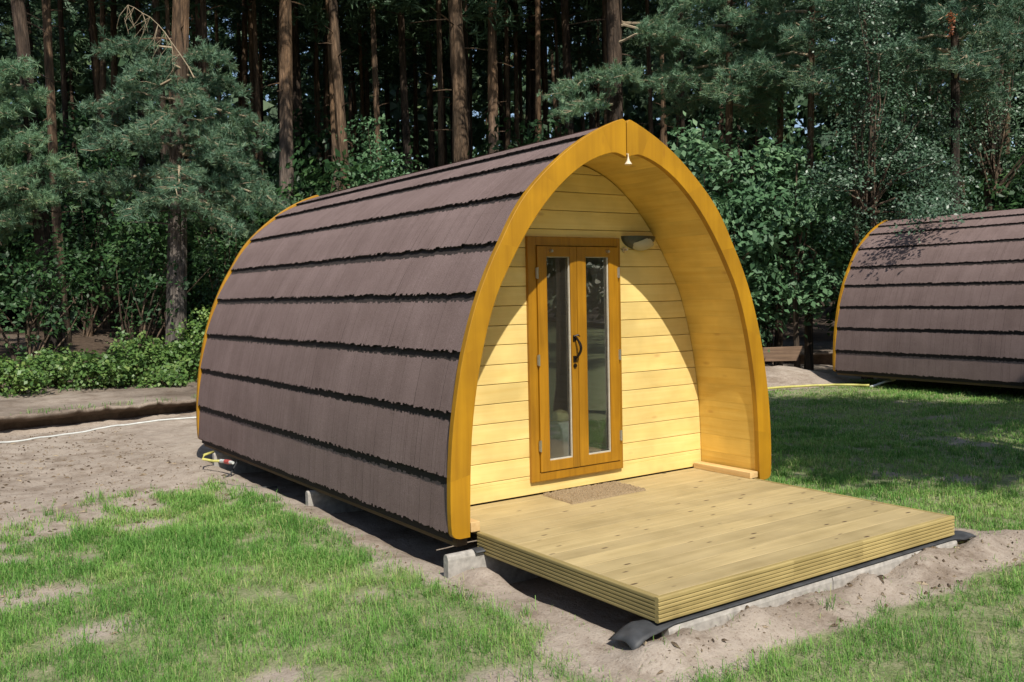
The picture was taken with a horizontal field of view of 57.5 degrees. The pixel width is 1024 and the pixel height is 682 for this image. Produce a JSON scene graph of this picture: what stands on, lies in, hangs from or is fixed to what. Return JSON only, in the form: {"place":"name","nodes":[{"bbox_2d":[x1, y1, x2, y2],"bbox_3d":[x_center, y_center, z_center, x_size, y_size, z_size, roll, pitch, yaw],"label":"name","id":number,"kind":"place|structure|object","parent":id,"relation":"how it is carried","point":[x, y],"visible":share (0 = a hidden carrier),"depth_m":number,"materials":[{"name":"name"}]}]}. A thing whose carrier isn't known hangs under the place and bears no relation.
{"place":"outdoors","nodes":[
{"label":"outdoors","id":0,"kind":"place"},
{"bbox_2d":[0,300,835,430],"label":"forest floor","id":1,"kind":"structure","parent":0,"point":[14,407],"depth_m":14.27,"materials":[{"name":"soil"}]},
{"bbox_2d":[0,356,62,397],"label":"bramble bush","id":2,"kind":"object","parent":1,"relation":"on","point":[10,373],"visible":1,"depth_m":14.33,"materials":[{"name":"green plant"}]},
{"bbox_2d":[0,0,78,66],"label":"pine tree","id":3,"kind":"object","parent":1,"relation":"on","point":[7,10],"visible":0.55,"depth_m":27.94,"materials":[{"name":"green plant"}]},
{"bbox_2d":[0,0,80,375],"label":"pine tree","id":4,"kind":"object","parent":1,"relation":"on","point":[30,139],"visible":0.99,"depth_m":15.59,"materials":[{"name":"green plant"}]},
{"bbox_2d":[13,343,97,389],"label":"bramble bush","id":5,"kind":"object","parent":1,"relation":"on","point":[51,359],"visible":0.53,"depth_m":15.12,"materials":[{"name":"green plant"}]},
{"bbox_2d":[42,0,78,342],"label":"pine tree","id":6,"kind":"object","parent":1,"relation":"on","point":[56,221],"visible":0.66,"depth_m":19.57,"materials":[{"name":"orange plant"}]},
{"bbox_2d":[0,213,124,379],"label":"shade shrub","id":7,"kind":"object","parent":1,"relation":"on","point":[25,287],"visible":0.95,"depth_m":15.56,"materials":[{"name":"green plant"}]},
{"bbox_2d":[0,104,129,330],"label":"understorey bush","id":8,"kind":"object","parent":1,"relation":"on","point":[70,139],"visible":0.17,"depth_m":22.36,"materials":[{"name":"green plant"}]},
{"bbox_2d":[0,4,146,207],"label":"pine tree","id":9,"kind":"object","parent":1,"relation":"on","point":[55,84],"visible":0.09,"depth_m":37.07,"materials":[{"name":"green plant"}]},
{"bbox_2d":[2,0,150,224],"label":"pine tree","id":10,"kind":"object","parent":1,"relation":"on","point":[71,68],"visible":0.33,"depth_m":36.97,"materials":[{"name":"green plant"}]},
{"bbox_2d":[57,0,114,327],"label":"pine tree","id":11,"kind":"object","parent":1,"relation":"on","point":[64,96],"visible":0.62,"depth_m":23.84,"materials":[{"name":"brown plant"}]},
{"bbox_2d":[46,348,142,390],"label":"bramble bush","id":12,"kind":"object","parent":1,"relation":"on","point":[91,369],"visible":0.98,"depth_m":15.06,"materials":[{"name":"green plant"}]},
{"bbox_2d":[0,125,193,336],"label":"shade shrub","id":13,"kind":"object","parent":1,"relation":"on","point":[88,331],"visible":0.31,"depth_m":20.59,"materials":[{"name":"green plant"}]},
{"bbox_2d":[85,0,112,328],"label":"pine tree","id":14,"kind":"object","parent":1,"relation":"on","point":[106,324],"visible":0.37,"depth_m":23.20,"materials":[{"name":"orange plant"}]},
{"bbox_2d":[77,0,122,326],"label":"pine tree","id":15,"kind":"object","parent":1,"relation":"on","point":[93,32],"visible":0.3,"depth_m":24.29,"materials":[{"name":"orange plant"}]},
{"bbox_2d":[0,0,214,132],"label":"pine tree","id":16,"kind":"object","parent":1,"relation":"on","point":[69,25],"visible":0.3,"depth_m":29.93,"materials":[{"name":"green plant"}]},
{"bbox_2d":[94,0,127,323],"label":"pine tree","id":17,"kind":"object","parent":1,"relation":"on","point":[113,33],"visible":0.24,"depth_m":26.47,"materials":[{"name":"orange plant"}]},
{"bbox_2d":[25,0,210,321],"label":"pine tree","id":18,"kind":"object","parent":1,"relation":"on","point":[142,159],"visible":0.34,"depth_m":26.31,"materials":[{"name":"green plant"}]},
{"bbox_2d":[40,0,212,163],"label":"pine tree","id":19,"kind":"object","parent":1,"relation":"on","point":[82,51],"visible":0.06,"depth_m":37.71,"materials":[{"name":"green plant"}]},
{"bbox_2d":[70,183,218,342],"bbox_3d":[-7.767,-1.693,20.647,3.219,3.896,3.608,0,3,25],"label":"understorey bush","id":20,"kind":"object","parent":1,"relation":"on","point":[161,252],"visible":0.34,"depth_m":19.87,"materials":[{"name":"green plant"}]},
{"bbox_2d":[64,188,233,371],"bbox_3d":[-6.313,-1.088,16.511,2.688,3.410,1.991,-1,3,0],"label":"shade shrub","id":21,"kind":"object","parent":1,"relation":"on","point":[150,279],"visible":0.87,"depth_m":16.46,"materials":[{"name":"green plant"}]},
{"bbox_2d":[100,327,199,386],"bbox_3d":[-6.152,0.334,15.730,1.685,1.178,1.263,-1,3,0],"label":"bramble bush","id":22,"kind":"object","parent":1,"relation":"on","point":[153,358],"visible":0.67,"depth_m":15.62,"materials":[{"name":"green plant"}]},
{"bbox_2d":[140,0,168,254],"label":"pine tree","id":23,"kind":"object","parent":1,"relation":"on","point":[156,19],"visible":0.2,"depth_m":21.33,"materials":[{"name":"brown plant"}]},
{"bbox_2d":[82,0,228,322],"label":"pine tree","id":24,"kind":"object","parent":1,"relation":"on","point":[198,31],"visible":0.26,"depth_m":22.16,"materials":[{"name":"brown plant"}]},
{"bbox_2d":[134,364,193,388],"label":"bramble bush","id":25,"kind":"object","parent":1,"relation":"on","point":[157,378],"visible":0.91,"depth_m":15.10,"materials":[{"name":"green plant"}]},
{"bbox_2d":[45,0,290,376],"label":"pine tree","id":26,"kind":"object","parent":1,"relation":"on","point":[219,157],"visible":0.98,"depth_m":15.95,"materials":[{"name":"green plant"}]},
{"bbox_2d":[147,304,212,381],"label":"bramble bush","id":27,"kind":"object","parent":1,"relation":"on","point":[197,339],"visible":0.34,"depth_m":16.15,"materials":[{"name":"green plant"}]},
{"bbox_2d":[125,0,265,317],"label":"pine tree","id":28,"kind":"object","parent":1,"relation":"on","point":[237,38],"visible":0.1,"depth_m":31.64,"materials":[{"name":"green plant"}]},
{"bbox_2d":[132,0,267,302],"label":"pine tree","id":29,"kind":"object","parent":1,"relation":"on","point":[202,5],"visible":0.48,"depth_m":22.22,"materials":[{"name":"orange plant"}]},
{"bbox_2d":[153,2,276,149],"bbox_3d":[-9.625,-9.617,31.980,6.826,18.326,5.545,0,3,22],"label":"pine tree","id":30,"kind":"object","parent":1,"relation":"on","point":[211,23],"visible":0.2,"depth_m":31.72,"materials":[{"name":"green plant"}]},
{"bbox_2d":[166,186,265,331],"bbox_3d":[-6.202,-1.843,20.029,2.242,4.125,2.172,-1,3,0],"label":"shade shrub","id":31,"kind":"object","parent":1,"relation":"on","point":[224,266],"visible":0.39,"depth_m":19.79,"materials":[{"name":"green plant"}]},
{"bbox_2d":[134,0,350,262],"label":"pine tree","id":32,"kind":"object","parent":1,"relation":"on","point":[233,7],"visible":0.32,"depth_m":25.12,"materials":[{"name":"orange plant"}]},
{"bbox_2d":[163,1,324,172],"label":"pine tree","id":33,"kind":"object","parent":1,"relation":"on","point":[260,44],"visible":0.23,"depth_m":30.83,"materials":[{"name":"green plant"}]},
{"bbox_2d":[233,0,264,215],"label":"pine tree","id":34,"kind":"object","parent":1,"relation":"on","point":[245,48],"visible":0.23,"depth_m":25.94,"materials":[{"name":"orange plant"}]},
{"bbox_2d":[244,0,263,226],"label":"pine tree","id":35,"kind":"object","parent":1,"relation":"on","point":[256,67],"visible":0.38,"depth_m":23.93,"materials":[{"name":"orange plant"}]},
{"bbox_2d":[245,0,268,167],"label":"pine tree","id":36,"kind":"object","parent":1,"relation":"on","point":[251,64],"visible":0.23,"depth_m":25.47,"materials":[{"name":"orange plant"}]},
{"bbox_2d":[211,0,316,143],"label":"pine tree","id":37,"kind":"object","parent":1,"relation":"on","point":[222,15],"visible":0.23,"depth_m":27.68,"materials":[{"name":"green plant"}]},
{"bbox_2d":[188,102,351,266],"bbox_3d":[-6.061,-3.310,24.562,4.113,6.130,4.845,1,4,40],"label":"understorey bush","id":38,"kind":"object","parent":1,"relation":"on","point":[275,157],"visible":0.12,"depth_m":24.79,"materials":[{"name":"green plant"}]},
{"bbox_2d":[240,0,321,197],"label":"pine tree","id":39,"kind":"object","parent":1,"relation":"on","point":[297,96],"visible":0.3,"depth_m":25.56,"materials":[{"name":"brown plant"}]},
{"bbox_2d":[261,0,304,204],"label":"pine tree","id":40,"kind":"object","parent":1,"relation":"on","point":[285,83],"visible":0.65,"depth_m":21.17,"materials":[{"name":"brown plant"}]},
{"bbox_2d":[214,146,389,245],"bbox_3d":[-4.453,-1.970,21.018,4.367,4.709,3.896,1,4,38],"label":"understorey bush","id":41,"kind":"object","parent":1,"relation":"on","point":[328,165],"visible":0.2,"depth_m":20.41,"materials":[{"name":"green plant"}]},
{"bbox_2d":[224,1,414,186],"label":"pine tree","id":42,"kind":"object","parent":1,"relation":"on","point":[273,35],"visible":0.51,"depth_m":28.61,"materials":[{"name":"green plant"}]},
{"bbox_2d":[313,0,326,183],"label":"pine tree","id":43,"kind":"object","parent":1,"relation":"on","point":[316,74],"visible":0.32,"depth_m":27.95,"materials":[{"name":"orange plant"}]},
{"bbox_2d":[241,0,399,186],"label":"pine tree","id":44,"kind":"object","parent":1,"relation":"on","point":[345,70],"visible":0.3,"depth_m":30.98,"materials":[{"name":"green plant"}]},
{"bbox_2d":[245,0,406,187],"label":"pine tree","id":45,"kind":"object","parent":1,"relation":"on","point":[318,11],"visible":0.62,"depth_m":24.48,"materials":[{"name":"green plant"}]},
{"bbox_2d":[322,0,338,191],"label":"pine tree","id":46,"kind":"object","parent":1,"relation":"on","point":[332,116],"visible":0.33,"depth_m":23.57,"materials":[{"name":"brown plant"}]},
{"bbox_2d":[271,4,412,176],"bbox_3d":[-5.917,-9.727,32.900,7.251,18.328,5.913,0,3,30],"label":"pine tree","id":47,"kind":"object","parent":1,"relation":"on","point":[354,99],"visible":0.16,"depth_m":32.73,"materials":[{"name":"green plant"}]},
{"bbox_2d":[298,0,423,159],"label":"pine tree","id":48,"kind":"object","parent":1,"relation":"on","point":[362,92],"visible":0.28,"depth_m":29.16,"materials":[{"name":"brown plant"}]},
{"bbox_2d":[318,0,417,189],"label":"pine tree","id":49,"kind":"object","parent":1,"relation":"on","point":[336,52],"visible":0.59,"depth_m":21.71,"materials":[{"name":"orange plant"}]},
{"bbox_2d":[340,114,415,188],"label":"hazel bush","id":50,"kind":"object","parent":1,"relation":"on","point":[376,176],"visible":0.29,"depth_m":20.33,"materials":[{"name":"green plant"}]},
{"bbox_2d":[307,0,472,172],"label":"pine tree","id":51,"kind":"object","parent":1,"relation":"on","point":[375,95],"visible":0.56,"depth_m":23.30,"materials":[{"name":"orange plant"}]},
{"bbox_2d":[346,1,451,169],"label":"pine tree","id":52,"kind":"object","parent":1,"relation":"on","point":[445,66],"visible":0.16,"depth_m":33.70,"materials":[{"name":"green plant"}]},
{"bbox_2d":[383,6,416,172],"bbox_3d":[-3.322,-9.969,24.846,7.038,20.222,7.156,-4,3,-35],"label":"pine tree","id":53,"kind":"object","parent":1,"relation":"on","point":[406,132],"visible":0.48,"depth_m":24.84,"materials":[{"name":"brown plant"}]},
{"bbox_2d":[344,0,502,168],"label":"pine tree","id":54,"kind":"object","parent":1,"relation":"on","point":[430,119],"visible":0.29,"depth_m":29.11,"materials":[{"name":"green plant"}]},
{"bbox_2d":[378,1,486,164],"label":"pine tree","id":55,"kind":"object","parent":1,"relation":"on","point":[445,136],"visible":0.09,"depth_m":34.24,"materials":[{"name":"green plant"}]},
{"bbox_2d":[384,0,486,157],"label":"pine tree","id":56,"kind":"object","parent":1,"relation":"on","point":[424,33],"visible":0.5,"depth_m":26.93,"materials":[{"name":"green plant"}]},
{"bbox_2d":[424,0,448,165],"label":"pine tree","id":57,"kind":"object","parent":1,"relation":"on","point":[439,78],"visible":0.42,"depth_m":24.13,"materials":[{"name":"orange plant"}]},
{"bbox_2d":[352,0,531,162],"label":"pine tree","id":58,"kind":"object","parent":1,"relation":"on","point":[459,129],"visible":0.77,"depth_m":22.45,"materials":[{"name":"orange plant"}]},
{"bbox_2d":[362,0,523,139],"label":"pine tree","id":59,"kind":"object","parent":1,"relation":"on","point":[482,79],"visible":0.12,"depth_m":32.39,"materials":[{"name":"green plant"}]},
{"bbox_2d":[478,0,514,153],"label":"pine tree","id":60,"kind":"object","parent":1,"relation":"on","point":[493,103],"visible":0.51,"depth_m":23.00,"materials":[{"name":"brown plant"}]},
{"bbox_2d":[502,0,517,148],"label":"pine tree","id":61,"kind":"object","parent":1,"relation":"on","point":[507,114],"visible":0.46,"depth_m":27.05,"materials":[{"name":"orange plant"}]},
{"bbox_2d":[425,0,597,140],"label":"pine tree","id":62,"kind":"object","parent":1,"relation":"on","point":[527,43],"visible":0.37,"depth_m":28.99,"materials":[{"name":"green plant"}]},
{"bbox_2d":[444,0,582,144],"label":"pine tree","id":63,"kind":"object","parent":1,"relation":"on","point":[484,90],"visible":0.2,"depth_m":33.36,"materials":[{"name":"green plant"}]},
{"bbox_2d":[467,112,567,156],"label":"understorey bush","id":64,"kind":"object","parent":1,"relation":"on","point":[534,123],"visible":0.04,"depth_m":21.85,"materials":[{"name":"green plant"}]},
{"bbox_2d":[467,0,601,139],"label":"pine tree","id":65,"kind":"object","parent":1,"relation":"on","point":[544,27],"visible":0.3,"depth_m":29.32,"materials":[{"name":"green plant"}]},
{"bbox_2d":[527,0,548,141],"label":"pine tree","id":66,"kind":"object","parent":1,"relation":"on","point":[537,70],"visible":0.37,"depth_m":24.23,"materials":[{"name":"brown plant"}]},
{"bbox_2d":[509,0,581,146],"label":"pine tree","id":67,"kind":"object","parent":1,"relation":"on","point":[516,103],"visible":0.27,"depth_m":28.21,"materials":[{"name":"orange plant"}]},
{"bbox_2d":[503,0,588,134],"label":"pine tree","id":68,"kind":"object","parent":1,"relation":"on","point":[565,16],"visible":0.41,"depth_m":25.55,"materials":[{"name":"brown plant"}]},
{"bbox_2d":[468,0,629,136],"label":"pine tree","id":69,"kind":"object","parent":1,"relation":"on","point":[586,13],"visible":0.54,"depth_m":27.33,"materials":[{"name":"green plant"}]},
{"bbox_2d":[534,1,663,128],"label":"pine tree","id":70,"kind":"object","parent":1,"relation":"on","point":[594,54],"visible":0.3,"depth_m":28.98,"materials":[{"name":"green plant"}]},
{"bbox_2d":[518,0,725,124],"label":"pine tree","id":71,"kind":"object","parent":1,"relation":"on","point":[657,28],"visible":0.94,"depth_m":18.46,"materials":[{"name":"green plant"}]},
{"bbox_2d":[583,0,663,124],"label":"pine tree","id":72,"kind":"object","parent":1,"relation":"on","point":[633,4],"visible":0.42,"depth_m":25.57,"materials":[{"name":"orange plant"}]},
{"bbox_2d":[599,0,706,146],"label":"pine tree","id":73,"kind":"object","parent":1,"relation":"on","point":[634,44],"visible":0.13,"depth_m":34.63,"materials":[{"name":"green plant"}]},
{"bbox_2d":[759,90,993,335],"bbox_3d":[8.109,-2.568,20.767,4.075,5.944,4.701,-2,3,-14],"label":"understorey bush","id":74,"kind":"object","parent":1,"relation":"on","point":[837,230],"visible":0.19,"depth_m":20.36,"materials":[{"name":"green plant"}]},
{"bbox_2d":[946,148,1023,212],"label":"understorey bush","id":75,"kind":"object","parent":1,"relation":"on","point":[1016,178],"visible":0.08,"depth_m":19.56,"materials":[{"name":"green plant"}]},
{"bbox_2d":[978,157,1023,210],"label":"understorey bush","id":76,"kind":"object","parent":1,"relation":"on","point":[999,196],"visible":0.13,"depth_m":18.76,"materials":[{"name":"green plant"}]},
{"bbox_2d":[0,362,1023,681],"bbox_3d":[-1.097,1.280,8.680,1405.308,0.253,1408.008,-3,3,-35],"label":"ground","id":77,"kind":"structure","parent":0,"point":[564,612],"depth_m":5.23,"materials":[{"name":"soil"}]},
{"bbox_2d":[212,452,267,473],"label":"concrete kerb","id":78,"kind":"structure","parent":77,"relation":"on","point":[242,467],"depth_m":9.41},
{"bbox_2d":[305,490,362,513],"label":"concrete kerb","id":79,"kind":"structure","parent":77,"relation":"on","point":[327,503],"depth_m":7.43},
{"bbox_2d":[196,119,770,546],"bbox_3d":[-0.660,-0.224,8.369,2.870,2.660,5.153,-3,3,-35],"label":"camping pod","id":80,"kind":"object","parent":77,"relation":"on","point":[428,352],"visible":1,"depth_m":6.93,"materials":[{"name":"brown"}]},
{"bbox_2d":[535,246,581,472],"bbox_3d":[0.336,0.127,6.669,0.372,1.602,0.115,-3,3,-35],"label":"door","id":81,"kind":"structure","parent":80,"relation":"in","point":[547,464],"depth_m":6.67,"materials":[{"name":"brown wood"}]},
{"bbox_2d":[550,409,568,458],"bbox_3d":[0.389,0.796,7.468,0.344,0.497,0.344,-3,3,-35],"label":"stool","id":82,"kind":"object","parent":80,"relation":"on","point":[559,435],"visible":0.46,"depth_m":7.32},
{"bbox_2d":[576,247,622,465],"bbox_3d":[0.644,0.108,6.908,0.409,1.602,0.074,-3,3,-35],"label":"door","id":83,"kind":"structure","parent":80,"relation":"in","point":[610,436],"depth_m":6.95,"materials":[{"name":"brown wood"}]},
{"bbox_2d":[443,549,539,582],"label":"concrete kerb","id":84,"kind":"structure","parent":77,"relation":"on","point":[455,563],"depth_m":5.56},
{"bbox_2d":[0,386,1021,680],"bbox_3d":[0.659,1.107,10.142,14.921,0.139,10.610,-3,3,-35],"label":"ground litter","id":85,"kind":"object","parent":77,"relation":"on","point":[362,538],"visible":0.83,"depth_m":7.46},
{"bbox_2d":[0,378,1023,681],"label":"grass","id":86,"kind":"structure","parent":77,"relation":"on","point":[180,534],"depth_m":5.55,"materials":[{"name":"plant"}]},
{"bbox_2d":[0,0,1023,317],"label":"distant wood","id":87,"kind":"object","parent":77,"relation":"on","point":[630,112],"visible":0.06,"depth_m":40.49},
{"bbox_2d":[470,468,954,623],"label":"deck platform","id":88,"kind":"structure","parent":77,"relation":"on","point":[667,546],"depth_m":5.46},
{"bbox_2d":[543,481,645,503],"bbox_3d":[0.592,1.076,6.675,0.714,0.019,0.384,-3,3,-35],"label":"doormat","id":89,"kind":"object","parent":88,"relation":"on","point":[581,494],"visible":1,"depth_m":6.63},
{"bbox_2d":[694,461,757,478],"bbox_3d":[1.666,1.008,7.310,0.085,0.046,0.588,-3,3,-35],"label":"wooden bar","id":90,"kind":"object","parent":88,"relation":"on","point":[729,470],"visible":1,"depth_m":7.26,"materials":[{"name":"brown wood"}]},
{"bbox_2d":[630,0,844,218],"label":"pine tree","id":91,"kind":"object","parent":77,"relation":"on","point":[731,17],"visible":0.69,"depth_m":18.71,"materials":[{"name":"green plant"}]},
{"bbox_2d":[667,111,819,351],"bbox_3d":[4.230,-1.671,17.686,3.275,5.593,2.516,-1,3,0],"label":"oak sapling","id":92,"kind":"object","parent":77,"relation":"on","point":[758,251],"visible":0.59,"depth_m":17.35,"materials":[{"name":"green plant"}]},
{"bbox_2d":[665,47,841,291],"bbox_3d":[5.734,-3.256,22.799,4.448,7.694,3.040,-1,3,0],"label":"young maple","id":93,"kind":"object","parent":77,"relation":"on","point":[751,127],"visible":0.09,"depth_m":22.41,"materials":[{"name":"green plant"}]},
{"bbox_2d":[743,261,813,363],"bbox_3d":[5.443,-0.612,20.498,2.478,2.430,1.660,-1,3,0],"label":"leafy shrub","id":94,"kind":"object","parent":77,"relation":"on","point":[764,324],"visible":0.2,"depth_m":20.33,"materials":[{"name":"green plant"}]},
{"bbox_2d":[723,134,885,367],"bbox_3d":[5.396,-1.403,17.779,3.039,5.034,2.381,-1,3,0],"label":"oak sapling","id":95,"kind":"object","parent":77,"relation":"on","point":[795,281],"visible":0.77,"depth_m":17.44,"materials":[{"name":"green plant"}]},
{"bbox_2d":[757,0,859,365],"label":"pine tree","id":96,"kind":"object","parent":77,"relation":"on","point":[778,331],"visible":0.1,"depth_m":19.99,"materials":[{"name":"orange plant"}]},
{"bbox_2d":[661,540,956,636],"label":"concrete kerb","id":97,"kind":"structure","parent":77,"relation":"on","point":[708,621],"depth_m":4.90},
{"bbox_2d":[608,530,975,649],"bbox_3d":[1.727,1.307,5.165,2.980,0.087,0.187,-3,3,-35],"label":"rubber strip","id":98,"kind":"object","parent":97,"relation":"on","point":[633,635],"visible":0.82,"depth_m":4.63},
{"bbox_2d":[703,0,925,370],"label":"pine tree","id":99,"kind":"object","parent":77,"relation":"on","point":[792,33],"visible":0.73,"depth_m":17.87,"materials":[{"name":"green plant"}]},
{"bbox_2d":[765,365,864,387],"bbox_3d":[4.413,0.636,16.770,3.990,0.368,2.295,-1,3,-1],"label":"sand heap","id":100,"kind":"object","parent":77,"relation":"on","point":[778,375],"visible":0.37,"depth_m":16.14,"materials":[{"name":"sand"}]},
{"bbox_2d":[762,346,802,360],"bbox_3d":[4.522,0.248,17.326,1.749,0.270,0.051,-1,3,-1],"label":"timber board","id":101,"kind":"object","parent":100,"relation":"on","point":[790,353],"visible":0.45,"depth_m":17.31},
{"bbox_2d":[783,0,1005,379],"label":"birch tree","id":102,"kind":"object","parent":77,"relation":"on","point":[868,199],"visible":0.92,"depth_m":16.44,"materials":[{"name":"green plant"}]},
{"bbox_2d":[833,0,1004,218],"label":"birch tree","id":103,"kind":"object","parent":77,"relation":"on","point":[923,66],"visible":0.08,"depth_m":21.09,"materials":[{"name":"green plant"}]},
{"bbox_2d":[831,0,1023,213],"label":"pine tree","id":104,"kind":"object","parent":77,"relation":"on","point":[955,62],"visible":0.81,"depth_m":16.79,"materials":[{"name":"green plant"}]},
{"bbox_2d":[833,208,1023,388],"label":"camping pod","id":105,"kind":"object","parent":77,"relation":"on","point":[944,303],"visible":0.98,"depth_m":14.51,"materials":[{"name":"brown wood"}]},
{"bbox_2d":[908,0,1023,211],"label":"birch tree","id":106,"kind":"object","parent":77,"relation":"on","point":[994,171],"visible":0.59,"depth_m":18.92,"materials":[{"name":"green plant"}]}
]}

